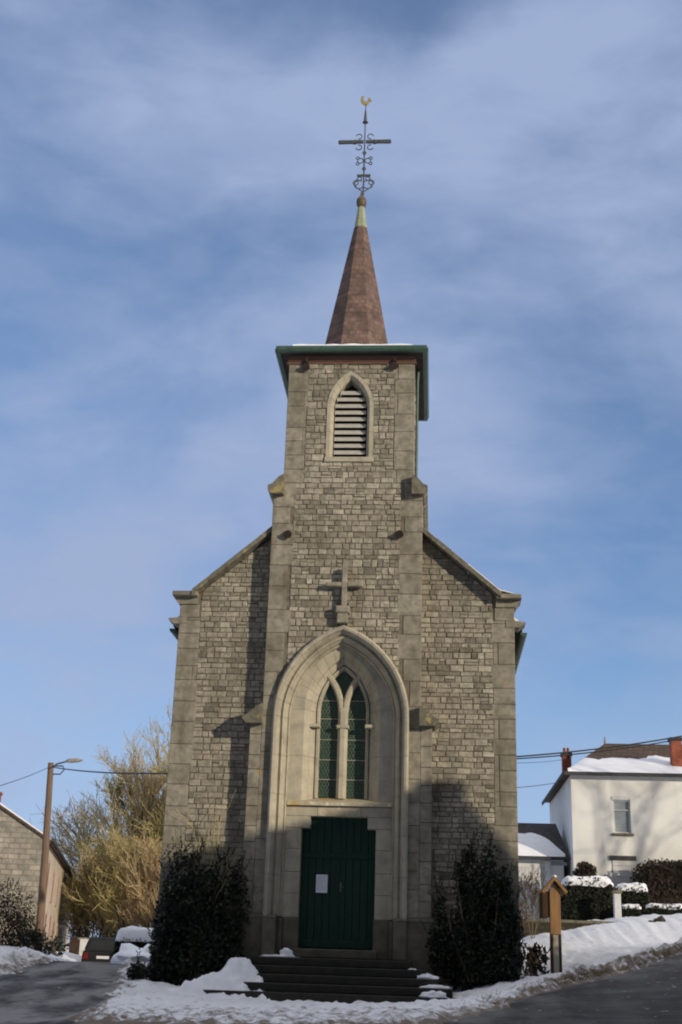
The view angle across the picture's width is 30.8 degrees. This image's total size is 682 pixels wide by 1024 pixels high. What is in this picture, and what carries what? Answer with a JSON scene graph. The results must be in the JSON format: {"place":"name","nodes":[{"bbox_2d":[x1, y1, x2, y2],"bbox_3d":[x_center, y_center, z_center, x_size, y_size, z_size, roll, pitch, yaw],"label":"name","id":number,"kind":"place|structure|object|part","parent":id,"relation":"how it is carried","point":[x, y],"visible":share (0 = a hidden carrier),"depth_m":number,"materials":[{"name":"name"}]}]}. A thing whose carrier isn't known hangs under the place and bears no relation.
{"place":"outdoors","nodes":[
{"label":"outdoors","id":0,"kind":"place"},
{"bbox_2d":[0,913,681,1023],"bbox_3d":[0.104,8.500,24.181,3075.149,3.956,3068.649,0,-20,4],"label":"ground","id":1,"kind":"structure","parent":0,"point":[621,941],"depth_m":24.05,"materials":[{"name":"white snow"}]},
{"bbox_2d":[0,877,36,947],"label":"bush","id":2,"kind":"object","parent":1,"relation":"on","point":[11,922],"visible":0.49,"depth_m":54.62,"materials":[{"name":"green plant"}]},
{"bbox_2d":[0,792,74,951],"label":"terraced house","id":3,"kind":"structure","parent":1,"relation":"on","point":[21,839],"depth_m":58.54,"materials":[{"name":"grey stone"}]},
{"bbox_2d":[43,912,47,947],"bbox_3d":[-15.013,21.152,62.737,0.067,1.740,1.480,5,-20,-8],"label":"window","id":4,"kind":"structure","parent":3,"relation":"in","point":[45,921],"depth_m":63.02,"materials":[{"name":"glass"}]},
{"bbox_2d":[46,859,49,898],"bbox_3d":[-14.594,18.251,61.580,0.067,1.840,1.280,5,-20,-8],"label":"window","id":5,"kind":"structure","parent":3,"relation":"in","point":[48,859],"depth_m":61.87,"materials":[{"name":"glass"}]},
{"bbox_2d":[47,914,51,945],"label":"door","id":6,"kind":"structure","parent":3,"relation":"in","point":[50,915],"depth_m":66.45,"materials":[{"name":"brown wood"}]},
{"bbox_2d":[49,870,54,902],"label":"window","id":7,"kind":"structure","parent":3,"relation":"in","point":[53,874],"depth_m":66.10,"materials":[{"name":"glass"}]},
{"bbox_2d":[51,920,54,940],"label":"window","id":8,"kind":"structure","parent":3,"relation":"in","point":[53,922],"depth_m":69.96,"materials":[{"name":"glass"}]},
{"bbox_2d":[55,923,57,942],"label":"door","id":9,"kind":"structure","parent":3,"relation":"in","point":[56,932],"depth_m":74.12,"materials":[{"name":"brown wood"}]},
{"bbox_2d":[55,876,59,906],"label":"window","id":10,"kind":"structure","parent":3,"relation":"in","point":[58,878],"depth_m":71.22,"materials":[{"name":"glass"}]},
{"bbox_2d":[58,928,61,951],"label":"window","id":11,"kind":"structure","parent":3,"relation":"in","point":[61,928],"depth_m":79.63,"materials":[{"name":"glass"}]},
{"bbox_2d":[60,882,63,909],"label":"window","id":12,"kind":"structure","parent":3,"relation":"in","point":[63,882],"depth_m":77.64,"materials":[{"name":"glass"}]},
{"bbox_2d":[16,921,65,956],"bbox_3d":[-12.619,18.367,52.620,2.538,1.986,1.239,-8,-22,25],"label":"bush","id":13,"kind":"object","parent":1,"relation":"on","point":[53,947],"visible":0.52,"depth_m":52.66,"materials":[{"name":"green plant"}]},
{"bbox_2d":[34,758,82,950],"bbox_3d":[-12.454,15.282,54.124,1.855,8.907,0.459,-9,-23,28],"label":"utility pole","id":14,"kind":"object","parent":1,"relation":"on","point":[40,916],"visible":0.9,"depth_m":54.50,"materials":[{"name":"wood"}]},
{"bbox_2d":[0,767,48,785],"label":"overhead cable","id":15,"kind":"object","parent":14,"relation":"attached to","point":[24,777],"visible":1,"depth_m":50.24,"materials":[{"name":"black rubber"}]},
{"bbox_2d":[52,767,167,773],"bbox_3d":[-8.433,9.132,44.052,0.049,3.314,25.475,9,-21,-20],"label":"overhead cable","id":16,"kind":"object","parent":14,"relation":"attached to","point":[108,772],"visible":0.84,"depth_m":42.77,"materials":[{"name":"black rubber"}]},
{"bbox_2d":[69,937,79,954],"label":"wooden gate","id":17,"kind":"structure","parent":1,"relation":"on","point":[74,944],"depth_m":57.92,"materials":[{"name":"brown wood"}]},
{"bbox_2d":[30,790,124,937],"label":"bare tree","id":18,"kind":"object","parent":1,"relation":"on","point":[70,856],"visible":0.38,"depth_m":87.88,"materials":[{"name":"brown plant"}]},
{"bbox_2d":[61,839,103,948],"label":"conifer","id":19,"kind":"object","parent":1,"relation":"on","point":[65,945],"visible":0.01,"depth_m":83.83,"materials":[{"name":"green plant"}]},
{"bbox_2d":[77,937,89,955],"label":"garden wall","id":20,"kind":"structure","parent":1,"relation":"on","point":[83,942],"depth_m":60.79,"materials":[{"name":"paint"}]},
{"bbox_2d":[58,835,110,942],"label":"thicket shrub","id":21,"kind":"object","parent":1,"relation":"on","point":[77,929],"visible":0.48,"depth_m":77.36,"materials":[{"name":"brown plant"}]},
{"bbox_2d":[61,825,147,936],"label":"thicket shrub","id":22,"kind":"object","parent":1,"relation":"on","point":[106,927],"visible":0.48,"depth_m":76.74,"materials":[{"name":"brown plant"}]},
{"bbox_2d":[51,699,171,926],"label":"bare tree","id":23,"kind":"object","parent":1,"relation":"on","point":[154,782],"visible":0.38,"depth_m":82.10,"materials":[{"name":"brown plant"}]},
{"bbox_2d":[68,819,157,937],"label":"thicket shrub","id":24,"kind":"object","parent":1,"relation":"on","point":[103,864],"visible":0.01,"depth_m":80.60,"materials":[{"name":"brown plant"}]},
{"bbox_2d":[58,755,168,927],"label":"bare tree","id":25,"kind":"object","parent":1,"relation":"on","point":[121,802],"visible":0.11,"depth_m":84.10,"materials":[{"name":"brown plant"}]},
{"bbox_2d":[66,824,162,930],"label":"thicket shrub","id":26,"kind":"object","parent":1,"relation":"on","point":[117,882],"visible":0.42,"depth_m":74.20,"materials":[{"name":"brown plant"}]},
{"bbox_2d":[103,918,132,937],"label":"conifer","id":27,"kind":"object","parent":1,"relation":"on","point":[111,934],"visible":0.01,"depth_m":83.30,"materials":[{"name":"green plant"}]},
{"bbox_2d":[110,943,150,963],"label":"snow bank","id":28,"kind":"structure","parent":1,"relation":"on","point":[127,952],"depth_m":40.42,"materials":[{"name":"white snow"}]},
{"bbox_2d":[110,926,153,956],"bbox_3d":[-7.679,16.717,47.106,2.008,1.878,1.651,0,-20,4],"label":"hedge","id":29,"kind":"object","parent":1,"relation":"on","point":[138,937],"visible":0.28,"depth_m":46.70,"materials":[{"name":"plant"}]},
{"bbox_2d":[113,836,161,927],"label":"thicket shrub","id":30,"kind":"object","parent":1,"relation":"on","point":[136,915],"visible":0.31,"depth_m":72.76,"materials":[{"name":"brown plant"}]},
{"bbox_2d":[126,947,151,980],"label":"bush","id":31,"kind":"object","parent":1,"relation":"on","point":[139,971],"visible":0.97,"depth_m":27.20,"materials":[{"name":"green plant"}]},
{"bbox_2d":[118,827,162,927],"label":"thicket shrub","id":32,"kind":"object","parent":1,"relation":"on","point":[151,878],"visible":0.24,"depth_m":72.32,"materials":[{"name":"brown plant"}]},
{"bbox_2d":[120,746,168,853],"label":"bare tree","id":33,"kind":"object","parent":1,"relation":"on","point":[151,832],"visible":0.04,"depth_m":78.24,"materials":[{"name":"brown plant"}]},
{"bbox_2d":[147,886,192,984],"bbox_3d":[-3.844,9.493,27.551,0.975,2.419,1.198,7,-21,-15],"label":"evergreen shrub","id":34,"kind":"object","parent":1,"relation":"on","point":[157,933],"visible":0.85,"depth_m":27.29,"materials":[{"name":"green plant"}]},
{"bbox_2d":[158,833,251,985],"bbox_3d":[-3.087,8.922,27.451,2.183,3.560,1.060,0,-20,4],"label":"evergreen shrub","id":35,"kind":"object","parent":1,"relation":"on","point":[217,944],"visible":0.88,"depth_m":27.42,"materials":[{"name":"green plant"}]},
{"bbox_2d":[177,789,241,903],"bbox_3d":[-3.097,8.389,28.168,1.595,4.089,1.924,0,-20,4],"label":"sapling","id":36,"kind":"object","parent":1,"relation":"on","point":[214,845],"visible":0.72,"depth_m":28.27,"materials":[{"name":"plant"}]},
{"bbox_2d":[167,957,271,1000],"bbox_3d":[-2.740,9.959,25.734,3.700,1.395,2.600,0,-20,4],"label":"snow pile","id":37,"kind":"object","parent":1,"relation":"on","point":[234,974],"visible":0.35,"depth_m":25.74,"materials":[{"name":"white snow"}]},
{"bbox_2d":[156,96,526,1003],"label":"church","id":38,"kind":"structure","parent":1,"relation":"on","point":[346,630],"depth_m":29.59,"materials":[{"name":"stone"}]},
{"bbox_2d":[262,948,299,957],"bbox_3d":[-1.367,9.647,27.174,0.972,0.203,0.280,0,-20,4],"label":"snow pile","id":39,"kind":"object","parent":38,"relation":"on","point":[286,952],"visible":0.94,"depth_m":27.11,"materials":[{"name":"white snow"}]},
{"bbox_2d":[299,817,339,948],"bbox_3d":[-0.499,8.489,28.445,0.844,2.885,0.078,0,-20,4],"label":"door leaf","id":40,"kind":"structure","parent":38,"relation":"in","point":[320,853],"depth_m":28.41,"materials":[{"name":"green paint"}]},
{"bbox_2d":[316,874,327,892],"bbox_3d":[-0.442,8.509,28.385,0.265,0.400,0.009,0,-20,4],"label":"notice","id":41,"kind":"object","parent":38,"relation":"attached to","point":[321,883],"visible":1,"depth_m":28.38,"materials":[{"name":"paper"}]},
{"bbox_2d":[324,371,373,462],"bbox_3d":[0.247,-2.383,31.887,1.240,2.550,0.520,0,-20,4],"label":"louvred window","id":42,"kind":"structure","parent":38,"relation":"in","point":[350,405],"depth_m":31.85,"materials":[{"name":"stone"}]},
{"bbox_2d":[337,818,375,949],"bbox_3d":[0.356,8.483,28.353,0.844,2.885,0.136,0,-20,4],"label":"door leaf","id":43,"kind":"structure","parent":38,"relation":"in","point":[355,890],"depth_m":28.34,"materials":[{"name":"green paint"}]},
{"bbox_2d":[416,973,438,978],"bbox_3d":[1.806,9.767,26.095,0.511,0.130,0.270,0,-20,4],"label":"snow pile","id":44,"kind":"object","parent":38,"relation":"on","point":[426,976],"visible":0.98,"depth_m":26.01,"materials":[{"name":"white snow"}]},
{"bbox_2d":[419,990,447,997],"bbox_3d":[1.903,9.856,25.348,0.632,0.143,0.326,0,-20,4],"label":"snow pile","id":45,"kind":"object","parent":38,"relation":"on","point":[434,994],"visible":0.98,"depth_m":25.26,"materials":[{"name":"white snow"}]},
{"bbox_2d":[419,985,451,988],"bbox_3d":[1.955,9.840,25.706,0.701,0.079,0.243,0,-20,4],"label":"snow pile","id":46,"kind":"object","parent":38,"relation":"on","point":[437,986],"visible":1,"depth_m":25.62,"materials":[{"name":"white snow"}]},
{"bbox_2d":[517,735,681,756],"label":"overhead cable","id":47,"kind":"object","parent":38,"relation":"attached to","point":[598,748],"visible":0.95,"depth_m":31.25,"materials":[{"name":"black rubber"}]},
{"bbox_2d":[517,738,681,758],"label":"overhead cable","id":48,"kind":"object","parent":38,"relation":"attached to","point":[599,751],"visible":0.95,"depth_m":31.27,"materials":[{"name":"black rubber"}]},
{"bbox_2d":[420,831,517,991],"bbox_3d":[2.829,8.754,27.191,2.183,3.541,0.971,0,-20,4],"label":"evergreen shrub","id":49,"kind":"object","parent":1,"relation":"on","point":[449,951],"visible":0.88,"depth_m":27.08,"materials":[{"name":"green plant"}]},
{"bbox_2d":[464,885,526,986],"bbox_3d":[3.397,9.253,26.935,1.546,2.312,1.084,10,-21,-22],"label":"evergreen shrub","id":50,"kind":"object","parent":1,"relation":"on","point":[507,957],"visible":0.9,"depth_m":26.62,"materials":[{"name":"green plant"}]},
{"bbox_2d":[519,901,532,930],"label":"bare shrub","id":51,"kind":"object","parent":1,"relation":"on","point":[522,913],"visible":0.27,"depth_m":36.23,"materials":[{"name":"brown plant"}]},
{"bbox_2d":[519,861,548,938],"bbox_3d":[5.856,12.228,38.878,1.489,2.464,1.603,18,-25,-38],"label":"bare shrub","id":52,"kind":"object","parent":1,"relation":"on","point":[533,896],"visible":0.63,"depth_m":38.79,"materials":[{"name":"brown plant"}]},
{"bbox_2d":[522,942,551,975],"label":"bush","id":53,"kind":"object","parent":1,"relation":"on","point":[531,957],"visible":0.96,"depth_m":27.50,"materials":[{"name":"green plant"}]},
{"bbox_2d":[518,823,570,918],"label":"outbuilding","id":54,"kind":"structure","parent":1,"relation":"on","point":[542,846],"depth_m":49.14,"materials":[{"name":"stone"}]},
{"bbox_2d":[518,866,544,918],"bbox_3d":[7.367,15.128,48.676,1.279,2.321,0.026,0,-20,4],"label":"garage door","id":55,"kind":"structure","parent":54,"relation":"in","point":[525,870],"depth_m":48.85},
{"bbox_2d":[551,862,566,865],"bbox_3d":[8.625,13.907,49.030,0.617,0.141,0.017,0,-20,4],"label":"window","id":56,"kind":"structure","parent":54,"relation":"in","point":[552,863],"depth_m":49.02,"materials":[{"name":"grey glass"}]},
{"bbox_2d":[538,875,567,972],"bbox_3d":[5.006,9.945,29.179,0.600,2.637,1.260,0,-20,4],"label":"notice post","id":57,"kind":"object","parent":1,"relation":"on","point":[549,903],"visible":0.81,"depth_m":28.87,"materials":[{"name":"brown wood"}]},
{"bbox_2d":[519,918,614,936],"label":"garden wall","id":58,"kind":"structure","parent":1,"relation":"on","point":[543,926],"depth_m":39.78,"materials":[{"name":"stone"}]},
{"bbox_2d":[463,943,681,1003],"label":"dry grass","id":59,"kind":"structure","parent":1,"relation":"on","point":[573,978],"depth_m":24.95,"materials":[{"name":"brown plant"}]},
{"bbox_2d":[572,861,596,876],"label":"hedge","id":60,"kind":"object","parent":1,"relation":"on","point":[585,868],"visible":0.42,"depth_m":46.70,"materials":[{"name":"green plant"}]},
{"bbox_2d":[560,875,615,920],"bbox_3d":[8.711,13.948,43.958,2.132,1.998,2.144,0,-20,4],"label":"hedge","id":61,"kind":"object","parent":1,"relation":"on","point":[584,898],"visible":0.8,"depth_m":43.21,"materials":[{"name":"green plant"}]},
{"bbox_2d":[542,736,681,888],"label":"white house","id":62,"kind":"structure","parent":1,"relation":"on","point":[615,816],"depth_m":48.71,"materials":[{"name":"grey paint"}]},
{"bbox_2d":[612,800,633,835],"bbox_3d":[10.999,11.981,48.549,0.833,1.376,0.260,0,-20,4],"label":"window","id":63,"kind":"structure","parent":62,"relation":"in","point":[621,808],"depth_m":48.62,"materials":[{"name":"grey glass"}]},
{"bbox_2d":[611,890,621,917],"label":"gate pier","id":64,"kind":"structure","parent":1,"relation":"on","point":[617,903],"depth_m":42.18,"materials":[{"name":"stone"}]},
{"bbox_2d":[621,902,642,916],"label":"hedge","id":65,"kind":"object","parent":1,"relation":"on","point":[630,910],"visible":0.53,"depth_m":42.36,"materials":[{"name":"green plant"}]},
{"bbox_2d":[615,882,650,909],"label":"hedge","id":66,"kind":"object","parent":1,"relation":"on","point":[636,892],"visible":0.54,"depth_m":43.33,"materials":[{"name":"green plant"}]},
{"bbox_2d":[630,858,681,903],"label":"hedge","id":67,"kind":"object","parent":1,"relation":"on","point":[662,880],"visible":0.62,"depth_m":45.70,"materials":[{"name":"brown plant"}]},
{"bbox_2d":[649,915,665,921],"bbox_3d":[9.943,12.879,38.673,0.895,0.591,0.681,0,-20,4],"label":"boulder","id":68,"kind":"object","parent":1,"relation":"on","point":[660,918],"visible":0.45,"depth_m":38.59,"materials":[{"name":"stone"}]},
{"bbox_2d":[642,902,681,914],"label":"hedge","id":69,"kind":"object","parent":1,"relation":"on","point":[659,908],"visible":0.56,"depth_m":42.30,"materials":[{"name":"green plant"}]},
{"bbox_2d":[0,954,681,1023],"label":"road","id":70,"kind":"structure","parent":0,"point":[58,992],"depth_m":22.32,"materials":[{"name":"grey asphalt"}]},
{"bbox_2d":[81,937,115,962],"bbox_3d":[-10.269,19.299,53.907,1.820,1.500,4.370,4,-20,-7],"label":"parked car","id":71,"kind":"object","parent":70,"relation":"on","point":[98,949],"visible":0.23,"depth_m":52.05,"materials":[{"name":"paint"}]},
{"bbox_3d":[-9.988,18.255,52.255,1.320,0.387,0.228,4,-20,-7],"label":"rear window","id":72,"kind":"part","parent":71,"relation":"part of","materials":[{"name":"black glass"}]},
{"bbox_2d":[0,0,681,947],"label":"sky","id":73,"kind":"structure","parent":0,"point":[178,194],"materials":[{"name":"blue"}]}
]}

